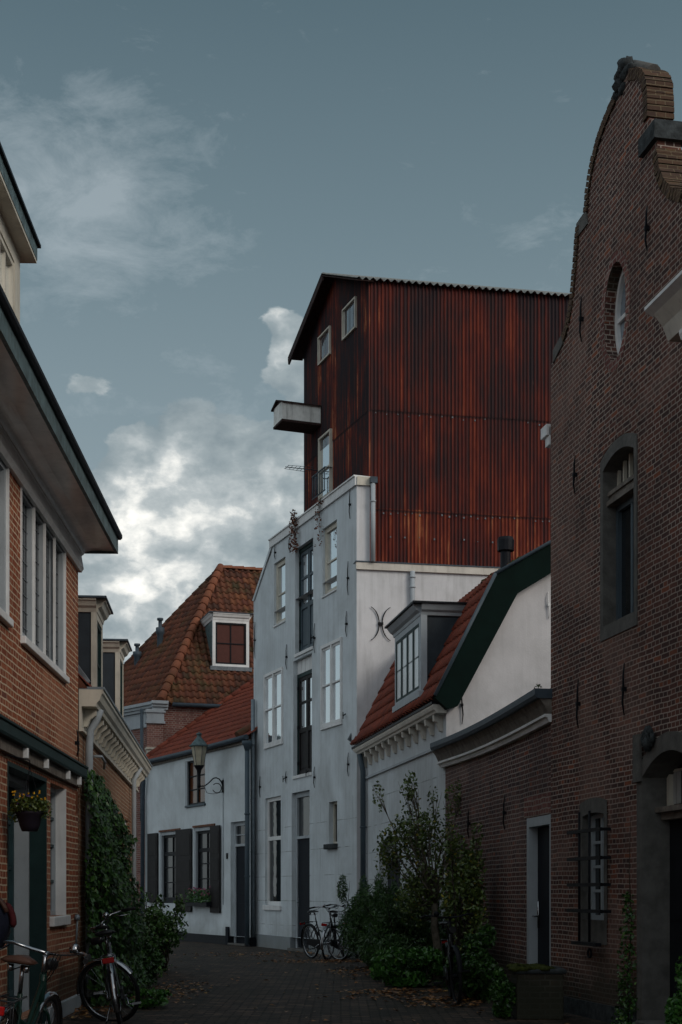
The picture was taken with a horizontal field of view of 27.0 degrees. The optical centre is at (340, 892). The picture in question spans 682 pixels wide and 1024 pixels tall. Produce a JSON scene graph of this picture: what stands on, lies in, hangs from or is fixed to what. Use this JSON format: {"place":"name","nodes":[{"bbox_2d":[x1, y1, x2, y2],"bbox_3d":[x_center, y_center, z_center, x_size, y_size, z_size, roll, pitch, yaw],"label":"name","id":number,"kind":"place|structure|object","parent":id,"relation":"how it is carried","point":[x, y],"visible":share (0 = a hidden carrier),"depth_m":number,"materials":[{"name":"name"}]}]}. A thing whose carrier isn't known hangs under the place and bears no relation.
{"place":"outdoors","nodes":[
{"label":"outdoors","id":0,"kind":"place"},
{"bbox_2d":[0,142,121,1023],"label":"brick house","id":1,"kind":"structure","parent":0,"point":[57,521],"depth_m":13.67,"materials":[{"name":"brown brick"}]},
{"bbox_2d":[0,458,13,627],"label":"window","id":2,"kind":"structure","parent":1,"relation":"in","point":[5,618],"depth_m":11.98,"materials":[{"name":"grey paint"}]},
{"bbox_2d":[0,234,13,310],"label":"window","id":3,"kind":"structure","parent":1,"relation":"in","point":[6,262],"depth_m":13.48,"materials":[{"name":"beige paint"}]},
{"bbox_2d":[9,787,13,996],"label":"shop window","id":4,"kind":"structure","parent":1,"relation":"in","point":[11,824],"depth_m":13.79,"materials":[{"name":"teal paint"}]},
{"bbox_2d":[7,754,52,831],"bbox_3d":[-2.578,-0.828,11.798,0.376,0.636,0.314,0,0,0],"label":"hanging basket","id":5,"kind":"object","parent":1,"relation":"hanging from","point":[28,820],"visible":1,"depth_m":11.73,"materials":[{"name":"plastic"}]},
{"bbox_2d":[20,487,69,683],"bbox_3d":[-2.895,-2.938,13.831,0.125,1.454,2.449,0,0,-2],"label":"window","id":6,"kind":"structure","parent":1,"relation":"in","point":[42,559],"depth_m":13.80,"materials":[{"name":"grey paint"}]},
{"bbox_2d":[50,787,70,926],"bbox_3d":[-2.962,-0.381,14.619,0.210,1.438,1.025,0,0,-2],"label":"window","id":7,"kind":"structure","parent":1,"relation":"in","point":[57,797],"depth_m":15.06,"materials":[{"name":"grey paint"}]},
{"bbox_2d":[123,563,262,915],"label":"hipped house","id":8,"kind":"structure","parent":0,"point":[190,659],"depth_m":43.55,"materials":[{"name":"tile"}]},
{"bbox_2d":[216,622,245,664],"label":"window","id":9,"kind":"structure","parent":8,"relation":"in","point":[230,637],"depth_m":43.56,"materials":[{"name":"red glass"}]},
{"bbox_2d":[62,939,610,1023],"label":"street","id":10,"kind":"structure","parent":0,"point":[250,995],"depth_m":17.66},
{"bbox_2d":[0,940,90,1023],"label":"bicycle","id":11,"kind":"object","parent":10,"relation":"on","point":[12,1014],"visible":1,"depth_m":8.57,"materials":[{"name":"metal"}]},
{"bbox_2d":[0,898,16,947],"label":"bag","id":12,"kind":"object","parent":11,"relation":"hanging from","point":[8,919],"visible":1,"depth_m":8.53,"materials":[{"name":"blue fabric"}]},
{"bbox_2d":[76,907,140,1023],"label":"bicycle","id":13,"kind":"object","parent":10,"relation":"on","point":[111,963],"visible":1,"depth_m":14.15,"materials":[{"name":"metal"}]},
{"bbox_2d":[78,595,151,1004],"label":"brick house","id":14,"kind":"structure","parent":10,"relation":"on","point":[112,753],"depth_m":18.09,"materials":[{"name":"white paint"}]},
{"bbox_2d":[97,622,100,686],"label":"window","id":15,"kind":"structure","parent":14,"relation":"in","point":[98,627],"depth_m":18.64,"materials":[{"name":"green paint"}]},
{"bbox_2d":[83,769,155,1006],"bbox_3d":[-2.790,-0.067,18.063,0.649,2.766,4.062,0,0,-4],"label":"ivy","id":16,"kind":"object","parent":14,"relation":"attached to","point":[111,866],"visible":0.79,"depth_m":16.84,"materials":[{"name":"green plant"}]},
{"bbox_2d":[120,661,121,714],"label":"window","id":17,"kind":"structure","parent":14,"relation":"in","point":[120,661],"depth_m":22.31,"materials":[{"name":"green paint"}]},
{"bbox_2d":[121,983,172,1008],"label":"creeping plant","id":18,"kind":"object","parent":10,"relation":"on","point":[159,996],"visible":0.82,"depth_m":16.10,"materials":[{"name":"green plant"}]},
{"bbox_2d":[133,933,165,981],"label":"leafy bush","id":19,"kind":"object","parent":10,"relation":"on","point":[153,955],"visible":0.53,"depth_m":20.36,"materials":[{"name":"green plant"}]},
{"bbox_2d":[129,892,188,971],"bbox_3d":[-3.007,0.651,23.409,0.906,1.327,1.076,0,0,43],"label":"leafy bush","id":20,"kind":"object","parent":10,"relation":"on","point":[157,921],"visible":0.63,"depth_m":23.29,"materials":[{"name":"green plant"}]},
{"bbox_2d":[140,677,257,946],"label":"cottage","id":21,"kind":"structure","parent":10,"relation":"on","point":[193,834],"depth_m":37.67,"materials":[{"name":"paint"}]},
{"bbox_2d":[159,828,180,902],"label":"window","id":22,"kind":"structure","parent":21,"relation":"in","point":[167,838],"depth_m":39.87,"materials":[{"name":"glass"}]},
{"bbox_2d":[185,761,205,807],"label":"window","id":23,"kind":"structure","parent":21,"relation":"in","point":[194,795],"depth_m":38.04,"materials":[{"name":"black paint"}]},
{"bbox_2d":[184,886,211,906],"bbox_3d":[-3.715,0.089,37.079,0.297,0.535,1.460,0,0,-27],"label":"flower box","id":24,"kind":"object","parent":21,"relation":"attached to","point":[200,901],"visible":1,"depth_m":36.93,"materials":[{"name":"black paint"}]},
{"bbox_2d":[192,823,214,899],"bbox_3d":[-3.528,-0.795,37.151,0.160,1.964,1.560,0,0,-27],"label":"window","id":25,"kind":"structure","parent":21,"relation":"in","point":[202,835],"depth_m":37.47,"materials":[{"name":"grey glass"}]},
{"bbox_2d":[189,732,223,793],"bbox_3d":[-3.362,-3.274,35.676,0.887,1.578,0.490,0,0,-11],"label":"street lamp","id":26,"kind":"object","parent":21,"relation":"attached to","point":[198,745],"visible":1,"depth_m":35.56,"materials":[{"name":"metal"}]},
{"bbox_2d":[236,846,244,943],"bbox_3d":[-2.402,0.056,35.108,0.051,2.408,0.858,0,0,-27],"label":"door","id":27,"kind":"structure","parent":21,"relation":"in","point":[240,851],"depth_m":35.22,"materials":[{"name":"grey wood"}]},
{"bbox_2d":[91,964,492,1006],"bbox_3d":[-0.643,1.265,20.654,5.116,0.098,9.111,0,0,-4],"label":"ground cover","id":28,"kind":"object","parent":10,"relation":"on","point":[164,970],"visible":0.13,"depth_m":19.63,"materials":[{"name":"green plant"}]},
{"bbox_2d":[63,951,568,1023],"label":"fallen leaves","id":29,"kind":"object","parent":10,"relation":"on","point":[409,992],"visible":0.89,"depth_m":18.13,"materials":[{"name":"brown plant"}]},
{"bbox_2d":[300,904,348,959],"bbox_3d":[-0.379,0.757,27.686,0.635,1.108,1.809,-6,3,-30],"label":"bicycle","id":30,"kind":"object","parent":10,"relation":"on","point":[313,942],"visible":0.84,"depth_m":27.84,"materials":[{"name":"metal"}]},
{"bbox_2d":[318,904,354,960],"bbox_3d":[-0.076,0.758,27.864,0.634,1.093,1.811,3,1,20],"label":"bicycle","id":31,"kind":"object","parent":10,"relation":"on","point":[332,942],"visible":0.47,"depth_m":27.40,"materials":[{"name":"metal"}]},
{"bbox_2d":[337,904,354,958],"bbox_3d":[0.266,0.759,28.071,0.635,1.103,1.815,6,1,12],"label":"bicycle","id":32,"kind":"object","parent":10,"relation":"on","point":[342,937],"visible":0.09,"depth_m":27.41,"materials":[{"name":"metal"}]},
{"bbox_2d":[336,873,408,968],"bbox_3d":[0.633,0.469,24.548,1.464,1.712,1.836,0,0,0],"label":"feathery shrub","id":33,"kind":"object","parent":10,"relation":"on","point":[354,933],"visible":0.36,"depth_m":24.28,"materials":[{"name":"green plant"}]},
{"bbox_2d":[369,949,407,980],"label":"plant","id":34,"kind":"object","parent":10,"relation":"on","point":[374,959],"visible":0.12,"depth_m":20.77,"materials":[{"name":"green plant"}]},
{"bbox_2d":[355,882,449,974],"bbox_3d":[1.007,0.536,22.003,1.610,1.588,1.674,0,0,0],"label":"feathery shrub","id":35,"kind":"object","parent":10,"relation":"on","point":[386,936],"visible":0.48,"depth_m":21.77,"materials":[{"name":"green plant"}]},
{"bbox_2d":[369,944,444,987],"bbox_3d":[0.974,1.011,19.734,1.186,0.616,0.868,0,0,0],"label":"plant","id":36,"kind":"object","parent":10,"relation":"on","point":[417,962],"visible":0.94,"depth_m":19.51,"materials":[{"name":"green plant"}]},
{"bbox_2d":[372,770,461,981],"bbox_3d":[1.163,-0.258,20.720,1.154,3.123,1.276,0,0,-38],"label":"tree","id":37,"kind":"object","parent":10,"relation":"on","point":[425,892],"visible":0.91,"depth_m":20.57,"materials":[{"name":"green plant"}]},
{"bbox_2d":[420,911,472,1004],"bbox_3d":[1.292,0.757,17.003,0.634,1.104,1.814,-4,0,1],"label":"bicycle","id":38,"kind":"object","parent":10,"relation":"on","point":[451,950],"visible":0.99,"depth_m":16.65,"materials":[{"name":"metal"}]},
{"bbox_2d":[439,822,490,989],"bbox_3d":[1.620,0.190,18.546,0.665,2.242,1.180,0,0,0],"label":"climbing shrub","id":39,"kind":"object","parent":10,"relation":"on","point":[467,887],"visible":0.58,"depth_m":18.42,"materials":[{"name":"green plant"}]},
{"bbox_2d":[445,923,500,999],"bbox_3d":[1.642,0.841,17.333,0.711,0.951,0.869,0,0,38],"label":"bush","id":40,"kind":"object","parent":10,"relation":"on","point":[480,963],"visible":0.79,"depth_m":17.15,"materials":[{"name":"green plant"}]},
{"bbox_2d":[430,688,551,981],"bbox_3d":[3.855,-0.510,19.222,4.230,3.620,6.079,0,0,-8],"label":"brick annex","id":41,"kind":"object","parent":10,"relation":"on","point":[497,764],"visible":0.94,"depth_m":17.80,"materials":[{"name":"brown brick"}]},
{"bbox_2d":[532,826,548,965],"bbox_3d":[2.396,0.243,16.608,0.137,2.053,0.894,0,0,-8],"label":"door","id":42,"kind":"structure","parent":41,"relation":"in","point":[542,915],"depth_m":16.81,"materials":[{"name":"black wood"}]},
{"bbox_2d":[489,965,515,1018],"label":"bush","id":43,"kind":"object","parent":10,"relation":"on","point":[502,990],"visible":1,"depth_m":14.64,"materials":[{"name":"green plant"}]},
{"bbox_2d":[506,963,566,1019],"bbox_3d":[2.005,1.017,14.799,0.610,0.566,0.661,0,0,0],"label":"planter","id":44,"kind":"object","parent":10,"relation":"on","point":[539,991],"depth_m":14.55,"materials":[{"name":"brick"}]},
{"bbox_2d":[541,56,681,1023],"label":"gabled house","id":45,"kind":"structure","parent":10,"relation":"on","point":[611,434],"depth_m":14.07,"materials":[{"name":"brown brick"}]},
{"bbox_2d":[591,812,607,919],"bbox_3d":[2.720,-0.273,14.727,0.060,1.107,0.614,0,0,-11],"label":"window","id":46,"kind":"structure","parent":45,"relation":"in","point":[597,820],"depth_m":14.90,"materials":[{"name":"grey glass"}]},
{"bbox_2d":[615,269,625,353],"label":"oval window","id":47,"kind":"structure","parent":45,"relation":"in","point":[620,306],"depth_m":14.35,"materials":[{"name":"glass"}]},
{"bbox_2d":[610,820,638,1023],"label":"creeper","id":48,"kind":"object","parent":45,"relation":"attached to","point":[627,1008],"visible":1,"depth_m":13.71,"materials":[{"name":"green plant"}]},
{"bbox_2d":[616,495,633,619],"bbox_3d":[2.900,-3.308,14.070,0.060,1.217,0.795,0,0,-11],"label":"window","id":49,"kind":"structure","parent":45,"relation":"in","point":[625,511],"depth_m":14.31,"materials":[{"name":"glass"}]},
{"bbox_2d":[670,819,681,997],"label":"door","id":50,"kind":"structure","parent":45,"relation":"in","point":[675,825],"depth_m":13.29,"materials":[{"name":"black paint"}]},
{"bbox_2d":[663,956,681,1023],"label":"leafy bush","id":51,"kind":"object","parent":10,"relation":"on","point":[673,1010],"visible":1,"depth_m":11.66,"materials":[{"name":"green plant"}]},
{"bbox_2d":[0,0,681,663],"label":"sky","id":52,"kind":"structure","parent":0,"point":[188,174],"materials":[{"name":"blue"}]},
{"bbox_2d":[250,272,569,957],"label":"warehouse","id":53,"kind":"structure","parent":0,"point":[420,417],"depth_m":29.01,"materials":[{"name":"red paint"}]},
{"bbox_2d":[262,796,281,910],"bbox_3d":[-1.568,-0.917,33.395,0.170,2.654,1.302,0,0,-21],"label":"window","id":54,"kind":"structure","parent":53,"relation":"in","point":[273,804],"depth_m":33.59,"materials":[{"name":"glass"}]},
{"bbox_2d":[263,666,282,749],"bbox_3d":[-1.573,-4.307,33.302,0.075,1.775,1.405,0,0,-21],"label":"window","id":55,"kind":"structure","parent":53,"relation":"in","point":[273,680],"depth_m":33.26,"materials":[{"name":"white paint"}]},
{"bbox_2d":[273,559,284,627],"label":"window","id":56,"kind":"structure","parent":53,"relation":"in","point":[280,567],"depth_m":33.16,"materials":[{"name":"white glass"}]},
{"bbox_2d":[289,509,298,553],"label":"dried vine","id":57,"kind":"object","parent":53,"relation":"attached to","point":[293,522],"visible":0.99,"depth_m":31.61,"materials":[{"name":"brown plant"}]},
{"bbox_2d":[284,465,317,471],"bbox_3d":[-0.840,-9.283,31.111,0.777,0.019,0.399,0,0,-27],"label":"antenna","id":58,"kind":"object","parent":53,"relation":"attached to","point":[299,468],"visible":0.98,"depth_m":31.10,"materials":[{"name":"metal"}]},
{"bbox_2d":[299,675,306,774],"bbox_3d":[-0.827,-3.717,31.715,0.050,2.194,0.556,0,0,-21],"label":"door leaf","id":59,"kind":"structure","parent":53,"relation":"in","point":[302,681],"depth_m":31.75,"materials":[{"name":"black wood"}]},
{"bbox_2d":[297,838,309,947],"bbox_3d":[-0.796,0.007,31.559,0.095,2.426,0.995,0,0,-21],"label":"door","id":60,"kind":"structure","parent":53,"relation":"in","point":[303,902],"depth_m":31.68,"materials":[{"name":"black wood"}]},
{"bbox_2d":[301,548,308,650],"bbox_3d":[-0.784,-6.465,31.602,0.050,2.261,0.531,0,0,-21],"label":"door leaf","id":61,"kind":"structure","parent":53,"relation":"in","point":[304,555],"depth_m":31.62,"materials":[{"name":"black paint"}]},
{"bbox_2d":[307,673,311,772],"bbox_3d":[-0.624,-3.717,31.180,0.050,2.194,0.556,0,0,-21],"label":"door leaf","id":62,"kind":"structure","parent":53,"relation":"in","point":[309,677],"depth_m":31.37,"materials":[{"name":"black wood"}]},
{"bbox_2d":[309,546,312,646],"bbox_3d":[-0.591,-6.465,31.091,0.050,2.261,0.531,0,0,-21],"label":"door leaf","id":63,"kind":"structure","parent":53,"relation":"in","point":[311,548],"depth_m":31.25,"materials":[{"name":"black paint"}]},
{"bbox_2d":[314,498,323,546],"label":"dried vine","id":64,"kind":"object","parent":53,"relation":"attached to","point":[320,525],"visible":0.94,"depth_m":30.13,"materials":[{"name":"brown plant"}]},
{"bbox_2d":[317,325,330,365],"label":"window","id":65,"kind":"structure","parent":53,"relation":"in","point":[328,328],"depth_m":30.90,"materials":[{"name":"beige paint"}]},
{"bbox_2d":[318,428,332,499],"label":"window","id":66,"kind":"structure","parent":53,"relation":"in","point":[325,456],"depth_m":30.73,"materials":[{"name":"glass"}]},
{"bbox_2d":[321,522,336,598],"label":"window","id":67,"kind":"structure","parent":53,"relation":"in","point":[331,532],"depth_m":29.96,"materials":[{"name":"white glass"}]},
{"bbox_2d":[323,802,337,849],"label":"window","id":68,"kind":"structure","parent":53,"relation":"in","point":[335,845],"depth_m":29.81,"materials":[{"name":"beige paint"}]},
{"bbox_2d":[320,637,342,730],"bbox_3d":[-0.190,-4.341,29.642,0.075,1.789,1.247,0,0,-21],"label":"window","id":69,"kind":"structure","parent":53,"relation":"in","point":[331,653],"depth_m":29.60,"materials":[{"name":"white paint"}]},
{"bbox_2d":[342,296,356,340],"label":"window","id":70,"kind":"structure","parent":53,"relation":"in","point":[354,299],"depth_m":29.34,"materials":[{"name":"beige paint"}]},
{"bbox_2d":[347,536,550,971],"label":"white house","id":71,"kind":"structure","parent":0,"point":[480,651],"depth_m":22.46,"materials":[{"name":"paint"}]},
{"bbox_2d":[387,839,399,900],"bbox_3d":[1.056,0.116,26.061,0.050,2.329,1.897,0,0,-10],"label":"door","id":72,"kind":"structure","parent":71,"relation":"in","point":[393,839],"depth_m":26.66,"materials":[{"name":"grey paint"}]},
{"bbox_2d":[388,858,399,894],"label":"door panels","id":73,"kind":"structure","parent":71,"relation":"in","point":[396,877],"depth_m":26.23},
{"bbox_2d":[396,639,400,701],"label":"window","id":74,"kind":"structure","parent":71,"relation":"in","point":[398,644],"depth_m":24.58,"materials":[{"name":"grey glass"}]},
{"bbox_2d":[401,633,406,698],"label":"window","id":75,"kind":"structure","parent":71,"relation":"in","point":[404,639],"depth_m":24.10,"materials":[{"name":"grey glass"}]},
{"bbox_2d":[407,628,412,694],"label":"window","id":76,"kind":"structure","parent":71,"relation":"in","point":[410,634],"depth_m":23.64,"materials":[{"name":"grey glass"}]},
{"bbox_2d":[413,623,418,691],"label":"window","id":77,"kind":"structure","parent":71,"relation":"in","point":[416,629],"depth_m":23.19,"materials":[{"name":"grey glass"}]},
{"bbox_2d":[644,270,681,342],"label":"cornice","id":78,"kind":"structure","parent":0,"point":[663,306],"depth_m":11.91,"materials":[{"name":"white paint"}]}
]}

